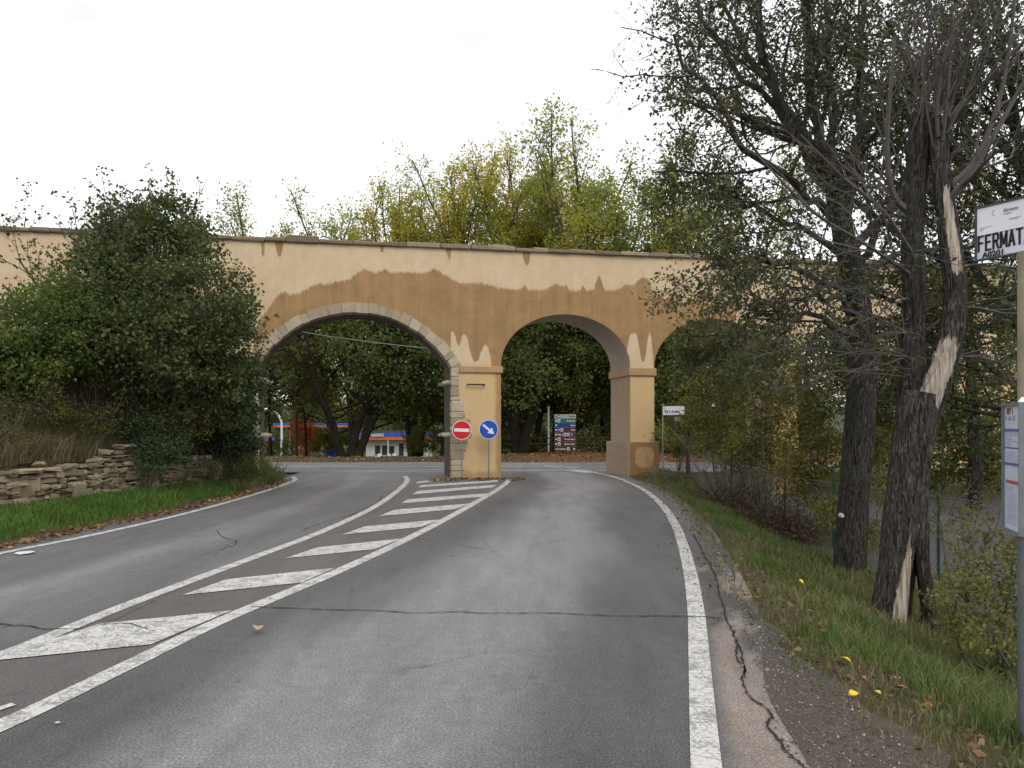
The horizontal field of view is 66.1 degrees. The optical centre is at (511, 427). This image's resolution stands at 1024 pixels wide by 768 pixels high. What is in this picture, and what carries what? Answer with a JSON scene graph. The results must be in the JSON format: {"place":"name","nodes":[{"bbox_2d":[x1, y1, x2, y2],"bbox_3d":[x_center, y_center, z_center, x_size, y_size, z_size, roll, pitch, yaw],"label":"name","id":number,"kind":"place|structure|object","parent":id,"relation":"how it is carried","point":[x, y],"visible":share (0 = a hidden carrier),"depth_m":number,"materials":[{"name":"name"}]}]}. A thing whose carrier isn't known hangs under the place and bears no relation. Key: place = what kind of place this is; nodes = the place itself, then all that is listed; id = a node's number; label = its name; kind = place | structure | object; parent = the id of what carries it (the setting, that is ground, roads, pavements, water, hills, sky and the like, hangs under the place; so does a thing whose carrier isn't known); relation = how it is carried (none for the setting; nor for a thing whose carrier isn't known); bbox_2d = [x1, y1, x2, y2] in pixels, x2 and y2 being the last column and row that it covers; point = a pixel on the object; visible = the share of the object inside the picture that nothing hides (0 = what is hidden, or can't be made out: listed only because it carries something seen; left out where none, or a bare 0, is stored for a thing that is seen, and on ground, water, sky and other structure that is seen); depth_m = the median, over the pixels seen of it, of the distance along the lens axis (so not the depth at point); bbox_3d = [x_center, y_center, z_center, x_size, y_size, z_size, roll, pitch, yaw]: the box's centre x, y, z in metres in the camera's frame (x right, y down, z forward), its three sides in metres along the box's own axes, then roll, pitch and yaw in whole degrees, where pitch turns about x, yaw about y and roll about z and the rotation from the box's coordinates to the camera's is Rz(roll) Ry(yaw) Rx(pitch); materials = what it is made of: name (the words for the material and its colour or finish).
{"place":"outdoors","nodes":[
{"label":"outdoors","id":0,"kind":"place"},
{"bbox_2d":[0,472,810,767],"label":"road","id":1,"kind":"structure","parent":0,"point":[529,681],"depth_m":5.94,"materials":[{"name":"asphalt"}]},
{"bbox_2d":[0,623,154,630],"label":"road crack","id":2,"kind":"object","parent":1,"relation":"on","point":[76,628],"visible":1,"depth_m":6.30,"materials":[{"name":"asphalt"}]},
{"bbox_2d":[0,610,230,659],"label":"hatching stripe","id":3,"kind":"object","parent":1,"relation":"on","point":[105,636],"visible":1,"depth_m":6.03,"materials":[{"name":"paint"}]},
{"bbox_2d":[0,477,297,553],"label":"edge line","id":4,"kind":"object","parent":1,"relation":"on","point":[293,480],"visible":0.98,"depth_m":13.08,"materials":[{"name":"paint"}]},
{"bbox_2d":[0,476,409,655],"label":"hatching border","id":5,"kind":"object","parent":1,"relation":"on","point":[78,624],"visible":1,"depth_m":7.80,"materials":[{"name":"paint"}]},
{"bbox_2d":[0,479,510,731],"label":"hatching border","id":6,"kind":"object","parent":1,"relation":"on","point":[43,705],"visible":0.97,"depth_m":5.87,"materials":[{"name":"paint"}]},
{"bbox_2d":[183,568,332,594],"bbox_3d":[-2.561,1.593,8.196,1.759,0.001,0.613,0,0,-34],"label":"hatching stripe","id":7,"kind":"object","parent":1,"relation":"on","point":[264,580],"visible":1,"depth_m":8.14,"materials":[{"name":"paint"}]},
{"bbox_2d":[287,538,401,557],"bbox_3d":[-2.147,1.593,10.425,2.004,0.001,0.631,0,0,-40],"label":"hatching stripe","id":8,"kind":"object","parent":1,"relation":"on","point":[347,547],"visible":1,"depth_m":10.36,"materials":[{"name":"paint"}]},
{"bbox_2d":[345,519,440,533],"bbox_3d":[-1.876,1.593,12.689,2.260,0.001,0.653,0,0,-40],"label":"hatching stripe","id":9,"kind":"object","parent":1,"relation":"on","point":[391,526],"visible":1,"depth_m":12.66,"materials":[{"name":"paint"}]},
{"bbox_2d":[380,503,470,515],"bbox_3d":[-1.641,1.593,15.363,2.747,0.001,0.723,0,0,-43],"label":"hatching stripe","id":10,"kind":"object","parent":1,"relation":"on","point":[421,509],"visible":1,"depth_m":15.29,"materials":[{"name":"paint"}]},
{"bbox_2d":[403,493,488,502],"bbox_3d":[-1.459,1.593,17.847,3.066,0.001,0.683,0,0,-44],"label":"hatching stripe","id":11,"kind":"object","parent":1,"relation":"on","point":[441,498],"visible":1,"depth_m":17.66,"materials":[{"name":"paint"}]},
{"bbox_2d":[414,485,495,493],"bbox_3d":[-1.411,1.593,20.388,0.661,0.001,3.758,0,0,40],"label":"hatching stripe","id":12,"kind":"object","parent":1,"relation":"on","point":[450,489],"visible":1,"depth_m":20.23,"materials":[{"name":"paint"}]},
{"bbox_2d":[419,480,497,486],"bbox_3d":[-1.421,1.593,22.444,0.630,0.001,3.679,0,0,43],"label":"hatching stripe","id":13,"kind":"object","parent":1,"relation":"on","point":[474,482],"visible":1,"depth_m":22.39,"materials":[{"name":"paint"}]},
{"bbox_2d":[251,606,718,617],"bbox_3d":[-0.283,1.591,6.776,4.098,0.001,0.113,0,0,5],"label":"road crack","id":14,"kind":"object","parent":1,"relation":"on","point":[503,612],"visible":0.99,"depth_m":6.77,"materials":[{"name":"asphalt"}]},
{"bbox_2d":[569,468,721,767],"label":"edge line","id":15,"kind":"object","parent":1,"relation":"on","point":[704,746],"visible":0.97,"depth_m":5.12,"materials":[{"name":"paint"}]},
{"bbox_2d":[715,579,805,767],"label":"road crack","id":16,"kind":"object","parent":1,"relation":"on","point":[769,720],"visible":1,"depth_m":4.62,"materials":[{"name":"asphalt"}]},
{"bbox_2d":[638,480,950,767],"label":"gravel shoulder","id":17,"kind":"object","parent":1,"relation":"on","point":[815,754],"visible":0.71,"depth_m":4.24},
{"bbox_2d":[686,508,935,767],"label":"gravel","id":18,"kind":"structure","parent":1,"relation":"on","point":[797,676],"depth_m":4.84,"materials":[{"name":"gravel"}]},
{"bbox_2d":[0,379,1023,767],"bbox_3d":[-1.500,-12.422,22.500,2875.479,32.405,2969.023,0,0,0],"label":"ground","id":19,"kind":"structure","parent":0,"point":[842,665],"depth_m":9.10,"materials":[{"name":"green plant"}]},
{"bbox_2d":[2,177,49,226],"bbox_3d":[-22.869,-5.185,33.248,5.375,14.578,6.637,0,0,25],"label":"thin tree","id":20,"kind":"object","parent":19,"relation":"on","point":[19,217],"visible":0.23,"depth_m":34.00,"materials":[{"name":"green plant"}]},
{"bbox_2d":[0,258,131,403],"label":"bush","id":21,"kind":"object","parent":19,"relation":"on","point":[21,350],"visible":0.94,"depth_m":15.54,"materials":[{"name":"green plant"}]},
{"bbox_2d":[0,183,152,393],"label":"sapling","id":22,"kind":"object","parent":19,"relation":"on","point":[123,240],"visible":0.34,"depth_m":18.62,"materials":[{"name":"green plant"}]},
{"bbox_2d":[0,371,221,454],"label":"brambles","id":23,"kind":"object","parent":19,"relation":"on","point":[8,400],"visible":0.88,"depth_m":15.90,"materials":[{"name":"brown plant"}]},
{"bbox_2d":[0,352,225,466],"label":"bank grass","id":24,"kind":"structure","parent":19,"relation":"on","point":[53,450],"depth_m":16.09,"materials":[{"name":"plant"}]},
{"bbox_2d":[0,444,252,505],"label":"dry stone wall","id":25,"kind":"structure","parent":19,"relation":"on","point":[106,469],"depth_m":15.62,"materials":[{"name":"stone"}]},
{"bbox_2d":[107,400,199,488],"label":"ivy","id":26,"kind":"object","parent":25,"relation":"attached to","point":[150,438],"visible":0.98,"depth_m":17.03,"materials":[{"name":"green plant"}]},
{"bbox_2d":[0,464,264,540],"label":"verge grass","id":27,"kind":"structure","parent":19,"relation":"on","point":[78,508],"depth_m":14.32,"materials":[{"name":"plant"}]},
{"bbox_2d":[70,161,211,399],"bbox_3d":[-8.901,-3.532,18.997,3.045,5.873,2.430,0,0,0],"label":"sapling","id":28,"kind":"object","parent":19,"relation":"on","point":[98,208],"visible":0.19,"depth_m":18.82,"materials":[{"name":"green plant"}]},
{"bbox_2d":[14,162,279,434],"bbox_3d":[-8.177,-3.240,18.113,5.026,6.881,5.355,0,0,0],"label":"bush","id":29,"kind":"object","parent":19,"relation":"on","point":[166,310],"visible":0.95,"depth_m":17.74,"materials":[{"name":"green plant"}]},
{"bbox_2d":[149,162,230,433],"bbox_3d":[-7.949,-3.209,19.802,1.773,6.878,1.708,0,0,36],"label":"sapling","id":30,"kind":"object","parent":19,"relation":"on","point":[192,243],"visible":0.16,"depth_m":19.59,"materials":[{"name":"plant"}]},
{"bbox_2d":[177,349,281,478],"bbox_3d":[-7.321,-0.318,20.209,2.209,3.725,3.202,0,0,29],"label":"bush","id":31,"kind":"object","parent":19,"relation":"on","point":[245,432],"visible":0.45,"depth_m":20.35,"materials":[{"name":"green plant"}]},
{"bbox_2d":[178,437,289,487],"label":"weeds","id":32,"kind":"object","parent":19,"relation":"on","point":[196,471],"visible":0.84,"depth_m":20.45,"materials":[{"name":"green plant"}]},
{"bbox_2d":[216,456,287,489],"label":"mound grass","id":33,"kind":"structure","parent":19,"relation":"on","point":[258,482],"depth_m":21.17,"materials":[{"name":"plant"}]},
{"bbox_2d":[264,355,282,455],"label":"thin tree","id":34,"kind":"object","parent":19,"relation":"on","point":[269,427],"visible":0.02,"depth_m":51.68,"materials":[{"name":"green plant"}]},
{"bbox_2d":[264,440,292,456],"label":"bush","id":35,"kind":"object","parent":19,"relation":"on","point":[273,449],"visible":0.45,"depth_m":58.02,"materials":[{"name":"green plant"}]},
{"bbox_2d":[264,397,293,452],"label":"tree","id":36,"kind":"object","parent":19,"relation":"on","point":[275,433],"visible":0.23,"depth_m":116.92,"materials":[{"name":"green plant"}]},
{"bbox_2d":[280,417,302,454],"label":"orange bush","id":37,"kind":"object","parent":19,"relation":"on","point":[290,444],"visible":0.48,"depth_m":63.39,"materials":[{"name":"orange plant"}]},
{"bbox_2d":[294,390,297,455],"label":"utility pole","id":38,"kind":"object","parent":19,"relation":"on","point":[296,437],"visible":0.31,"depth_m":59.88,"materials":[{"name":"brown wood"}]},
{"bbox_2d":[264,326,331,455],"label":"tree","id":39,"kind":"object","parent":19,"relation":"on","point":[287,358],"visible":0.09,"depth_m":50.08,"materials":[{"name":"green plant"}]},
{"bbox_2d":[285,414,322,455],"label":"red bush","id":40,"kind":"object","parent":19,"relation":"on","point":[309,427],"visible":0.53,"depth_m":61.83,"materials":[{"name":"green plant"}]},
{"bbox_2d":[273,423,347,451],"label":"station canopy","id":41,"kind":"object","parent":19,"relation":"on","point":[317,424],"visible":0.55,"depth_m":102.02,"materials":[{"name":"metal"}]},
{"bbox_2d":[291,333,332,456],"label":"thin tree","id":42,"kind":"object","parent":19,"relation":"on","point":[305,434],"visible":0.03,"depth_m":54.19,"materials":[{"name":"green plant"}]},
{"bbox_2d":[279,388,347,448],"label":"tree","id":43,"kind":"object","parent":19,"relation":"on","point":[321,428],"visible":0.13,"depth_m":125.67,"materials":[{"name":"green plant"}]},
{"bbox_2d":[207,176,443,452],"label":"poplar tree","id":44,"kind":"object","parent":19,"relation":"on","point":[349,401],"visible":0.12,"depth_m":55.58,"materials":[{"name":"green plant"}]},
{"bbox_2d":[307,428,346,455],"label":"bush","id":45,"kind":"object","parent":19,"relation":"on","point":[328,440],"visible":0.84,"depth_m":55.95,"materials":[{"name":"green plant"}]},
{"bbox_2d":[265,320,400,447],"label":"tree","id":46,"kind":"object","parent":19,"relation":"on","point":[316,418],"visible":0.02,"depth_m":70.82,"materials":[{"name":"green plant"}]},
{"bbox_2d":[264,232,443,456],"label":"tree","id":47,"kind":"object","parent":19,"relation":"on","point":[342,349],"visible":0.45,"depth_m":45.13,"materials":[{"name":"green plant"}]},
{"bbox_2d":[303,332,427,348],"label":"overhead wire","id":48,"kind":"object","parent":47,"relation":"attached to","point":[365,341],"visible":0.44,"depth_m":40.89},
{"bbox_2d":[338,389,386,449],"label":"tree","id":49,"kind":"object","parent":19,"relation":"on","point":[343,420],"visible":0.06,"depth_m":131.15,"materials":[{"name":"green plant"}]},
{"bbox_2d":[314,161,471,456],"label":"poplar tree","id":50,"kind":"object","parent":19,"relation":"on","point":[408,430],"visible":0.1,"depth_m":55.48,"materials":[{"name":"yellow plant"}]},
{"bbox_2d":[359,426,436,456],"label":"filling station hut","id":51,"kind":"object","parent":19,"relation":"on","point":[383,443],"visible":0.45,"depth_m":94.00,"materials":[{"name":"white paint"}]},
{"bbox_2d":[375,409,440,444],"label":"tree","id":52,"kind":"object","parent":19,"relation":"on","point":[396,429],"visible":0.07,"depth_m":118.60,"materials":[{"name":"green plant"}]},
{"bbox_2d":[400,422,443,455],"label":"bush","id":53,"kind":"object","parent":19,"relation":"on","point":[420,446],"visible":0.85,"depth_m":53.77,"materials":[{"name":"green plant"}]},
{"bbox_2d":[375,333,509,455],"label":"tree","id":54,"kind":"object","parent":19,"relation":"on","point":[417,407],"visible":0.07,"depth_m":49.86,"materials":[{"name":"green plant"}]},
{"bbox_2d":[452,420,470,477],"bbox_3d":[-1.562,0.840,24.473,0.600,2.120,0.063,0,0,-3],"label":"no entry sign","id":55,"kind":"object","parent":19,"relation":"on","point":[461,430],"visible":0.95,"depth_m":24.45,"materials":[{"name":"metal"}]},
{"bbox_2d":[351,121,600,422],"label":"poplar tree","id":56,"kind":"object","parent":19,"relation":"on","point":[456,230],"visible":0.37,"depth_m":51.81,"materials":[{"name":"green plant"}]},
{"bbox_2d":[402,211,556,436],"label":"poplar tree","id":57,"kind":"object","parent":19,"relation":"on","point":[503,424],"visible":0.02,"depth_m":61.02,"materials":[{"name":"green plant"}]},
{"bbox_2d":[479,420,497,476],"bbox_3d":[-0.727,0.830,24.572,0.600,2.140,0.063,0,0,3],"label":"keep right sign","id":58,"kind":"object","parent":19,"relation":"on","point":[488,429],"visible":0.96,"depth_m":24.55,"materials":[{"name":"metal"}]},
{"bbox_2d":[0,226,1016,493],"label":"aqueduct","id":59,"kind":"object","parent":19,"relation":"on","point":[462,312],"visible":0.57,"depth_m":25.02,"materials":[{"name":"paint"}]},
{"bbox_2d":[0,452,1022,767],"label":"fallen leaves","id":60,"kind":"object","parent":19,"relation":"on","point":[268,486],"depth_m":12.36,"materials":[{"name":"plant"}]},
{"bbox_2d":[501,418,532,453],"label":"bush","id":61,"kind":"object","parent":19,"relation":"on","point":[504,441],"visible":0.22,"depth_m":57.90,"materials":[{"name":"green plant"}]},
{"bbox_2d":[502,402,547,452],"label":"tree","id":62,"kind":"object","parent":19,"relation":"on","point":[508,436],"visible":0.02,"depth_m":108.63,"materials":[{"name":"green plant"}]},
{"bbox_2d":[420,132,636,452],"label":"poplar tree","id":63,"kind":"object","parent":19,"relation":"on","point":[538,424],"visible":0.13,"depth_m":52.37,"materials":[{"name":"green plant"}]},
{"bbox_2d":[521,426,549,452],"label":"bush","id":64,"kind":"object","parent":19,"relation":"on","point":[535,448],"visible":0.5,"depth_m":51.93,"materials":[{"name":"green plant"}]},
{"bbox_2d":[501,239,603,452],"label":"tree","id":65,"kind":"object","parent":19,"relation":"on","point":[524,356],"visible":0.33,"depth_m":45.37,"materials":[{"name":"green plant"}]},
{"bbox_2d":[501,244,620,452],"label":"tree","id":66,"kind":"object","parent":19,"relation":"on","point":[559,404],"visible":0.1,"depth_m":50.27,"materials":[{"name":"green plant"}]},
{"bbox_2d":[539,411,588,451],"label":"bush","id":67,"kind":"object","parent":19,"relation":"on","point":[551,426],"visible":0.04,"depth_m":110.40,"materials":[{"name":"green plant"}]},
{"bbox_2d":[554,414,575,453],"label":"direction sign","id":68,"kind":"object","parent":19,"relation":"on","point":[564,422],"visible":1,"depth_m":44.49,"materials":[{"name":"metal"}]},
{"bbox_2d":[482,148,653,451],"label":"poplar tree","id":69,"kind":"object","parent":19,"relation":"on","point":[575,404],"visible":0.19,"depth_m":49.90,"materials":[{"name":"green plant"}]},
{"bbox_2d":[575,413,599,449],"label":"bush","id":70,"kind":"object","parent":19,"relation":"on","point":[585,424],"visible":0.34,"depth_m":55.95,"materials":[{"name":"green plant"}]},
{"bbox_2d":[501,437,677,453],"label":"rail fence","id":71,"kind":"object","parent":19,"relation":"on","point":[551,443],"visible":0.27,"depth_m":47.02,"materials":[{"name":"brown wood"}]},
{"bbox_2d":[574,419,610,451],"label":"bush","id":72,"kind":"object","parent":19,"relation":"on","point":[595,448],"visible":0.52,"depth_m":49.94,"materials":[{"name":"green plant"}]},
{"bbox_2d":[546,331,656,451],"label":"tree","id":73,"kind":"object","parent":19,"relation":"on","point":[601,424],"visible":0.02,"depth_m":52.38,"materials":[{"name":"green plant"}]},
{"bbox_2d":[503,93,784,447],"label":"poplar tree","id":74,"kind":"object","parent":19,"relation":"on","point":[597,190],"visible":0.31,"depth_m":49.73,"materials":[{"name":"green plant"}]},
{"bbox_2d":[595,326,738,452],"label":"tree","id":75,"kind":"object","parent":19,"relation":"on","point":[666,398],"visible":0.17,"depth_m":46.59,"materials":[{"name":"green plant"}]},
{"bbox_2d":[654,416,690,453],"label":"bush","id":76,"kind":"object","parent":19,"relation":"on","point":[659,429],"visible":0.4,"depth_m":43.71,"materials":[{"name":"green plant"}]},
{"bbox_2d":[662,403,684,470],"bbox_3d":[5.183,0.428,25.203,0.739,2.414,0.064,0,0,3],"label":"street name sign","id":77,"kind":"object","parent":19,"relation":"on","point":[671,410],"visible":0.87,"depth_m":25.18,"materials":[{"name":"metal"}]},
{"bbox_2d":[551,135,812,451],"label":"poplar tree","id":78,"kind":"object","parent":19,"relation":"on","point":[685,245],"visible":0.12,"depth_m":49.63,"materials":[{"name":"green plant"}]},
{"bbox_2d":[650,385,725,470],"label":"shrub","id":79,"kind":"object","parent":19,"relation":"on","point":[671,445],"visible":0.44,"depth_m":25.43,"materials":[{"name":"green plant"}]},
{"bbox_2d":[609,394,801,498],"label":"canes","id":80,"kind":"object","parent":19,"relation":"on","point":[678,472],"visible":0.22,"depth_m":23.52,"materials":[{"name":"brown plant"}]},
{"bbox_2d":[673,301,756,494],"bbox_3d":[5.895,-0.697,23.063,2.159,6.036,3.086,0,0,-35],"label":"shrub","id":81,"kind":"object","parent":19,"relation":"on","point":[702,415],"visible":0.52,"depth_m":22.80,"materials":[{"name":"green plant"}]},
{"bbox_2d":[654,257,785,448],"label":"tree","id":82,"kind":"object","parent":19,"relation":"on","point":[701,393],"depth_m":51.61,"materials":[{"name":"green plant"}]},
{"bbox_2d":[675,462,807,518],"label":"brambles","id":83,"kind":"object","parent":19,"relation":"on","point":[738,498],"visible":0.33,"depth_m":18.46,"materials":[{"name":"plant"}]},
{"bbox_2d":[706,308,817,512],"bbox_3d":[6.262,-0.435,19.599,2.863,5.606,2.129,0,0,41],"label":"shrub","id":84,"kind":"object","parent":19,"relation":"on","point":[750,448],"visible":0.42,"depth_m":19.47,"materials":[{"name":"green plant"}]},
{"bbox_2d":[663,403,884,525],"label":"canes","id":85,"kind":"object","parent":19,"relation":"on","point":[763,493],"visible":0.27,"depth_m":17.60,"materials":[{"name":"brown plant"}]},
{"bbox_2d":[707,329,845,426],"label":"tree","id":86,"kind":"object","parent":19,"relation":"on","point":[811,380],"depth_m":49.00,"materials":[{"name":"green plant"}]},
{"bbox_2d":[710,485,870,547],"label":"brambles","id":87,"kind":"object","parent":19,"relation":"on","point":[783,526],"visible":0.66,"depth_m":15.28,"materials":[{"name":"plant"}]},
{"bbox_2d":[760,332,847,534],"bbox_3d":[6.309,0.163,16.237,2.265,4.415,2.550,0,0,17],"label":"shrub","id":88,"kind":"object","parent":19,"relation":"on","point":[803,461],"visible":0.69,"depth_m":16.15,"materials":[{"name":"green plant"}]},
{"bbox_2d":[591,0,1023,577],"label":"elm tree","id":89,"kind":"object","parent":19,"relation":"on","point":[851,536],"visible":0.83,"depth_m":11.60,"materials":[{"name":"green plant"}]},
{"bbox_2d":[798,386,842,451],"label":"tree","id":90,"kind":"object","parent":19,"relation":"on","point":[814,433],"visible":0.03,"depth_m":102.31,"materials":[{"name":"green plant"}]},
{"bbox_2d":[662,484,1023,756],"bbox_3d":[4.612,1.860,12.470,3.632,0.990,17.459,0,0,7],"label":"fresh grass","id":91,"kind":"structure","parent":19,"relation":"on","point":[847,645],"depth_m":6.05,"materials":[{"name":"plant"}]},
{"bbox_2d":[679,424,1016,601],"bbox_3d":[5.933,1.156,15.784,0.428,2.718,18.863,0,0,-5],"label":"chain link fence","id":92,"kind":"object","parent":19,"relation":"on","point":[687,461],"visible":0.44,"depth_m":15.28,"materials":[{"name":"metal"}]},
{"bbox_2d":[801,354,899,548],"bbox_3d":[6.376,0.344,14.099,1.602,4.066,3.392,0,0,42],"label":"shrub","id":93,"kind":"object","parent":19,"relation":"on","point":[878,439],"visible":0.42,"depth_m":14.00,"materials":[{"name":"green plant"}]},
{"bbox_2d":[719,0,1023,634],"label":"dead tree","id":94,"kind":"object","parent":19,"relation":"on","point":[904,546],"visible":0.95,"depth_m":8.83,"materials":[{"name":"brown plant"}]},
{"bbox_2d":[777,0,1023,471],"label":"elm tree","id":95,"kind":"object","parent":19,"relation":"on","point":[892,402],"visible":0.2,"depth_m":14.60,"materials":[{"name":"green plant"}]},
{"bbox_2d":[829,393,1013,498],"bbox_3d":[14.482,0.558,24.955,9.079,3.620,2.518,0,0,0],"label":"ivy hedge","id":96,"kind":"object","parent":19,"relation":"on","point":[986,471],"visible":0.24,"depth_m":24.66,"materials":[{"name":"green plant"}]},
{"bbox_2d":[836,244,1016,509],"bbox_3d":[12.771,-1.222,21.569,7.157,7.492,7.258,0,0,0],"label":"evergreen tree","id":97,"kind":"object","parent":19,"relation":"on","point":[975,462],"visible":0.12,"depth_m":21.32,"materials":[{"name":"green plant"}]},
{"bbox_2d":[929,467,1000,631],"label":"shrub","id":98,"kind":"object","parent":19,"relation":"on","point":[960,510],"visible":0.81,"depth_m":9.43,"materials":[{"name":"green plant"}]},
{"bbox_2d":[917,507,1016,675],"bbox_3d":[4.503,1.480,7.277,1.307,1.792,2.022,0,0,37],"label":"shrub","id":99,"kind":"object","parent":19,"relation":"on","point":[982,589],"visible":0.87,"depth_m":7.16,"materials":[{"name":"green plant"}]},
{"bbox_2d":[974,196,1023,745],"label":"bus stop","id":100,"kind":"object","parent":19,"relation":"on","point":[998,229],"visible":1,"depth_m":4.53,"materials":[{"name":"grey"}]},
{"bbox_2d":[0,0,1023,406],"label":"sky","id":101,"kind":"structure","parent":0,"point":[268,92],"materials":[{"name":"white"}]},
{"bbox_2d":[267,462,839,471],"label":"crossing road","id":102,"kind":"structure","parent":0,"point":[437,467],"depth_m":32.39,"materials":[{"name":"asphalt"}]},
{"bbox_2d":[740,495,1016,627],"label":"parking lot","id":103,"kind":"structure","parent":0,"point":[934,554],"depth_m":16.26,"materials":[{"name":"asphalt"}]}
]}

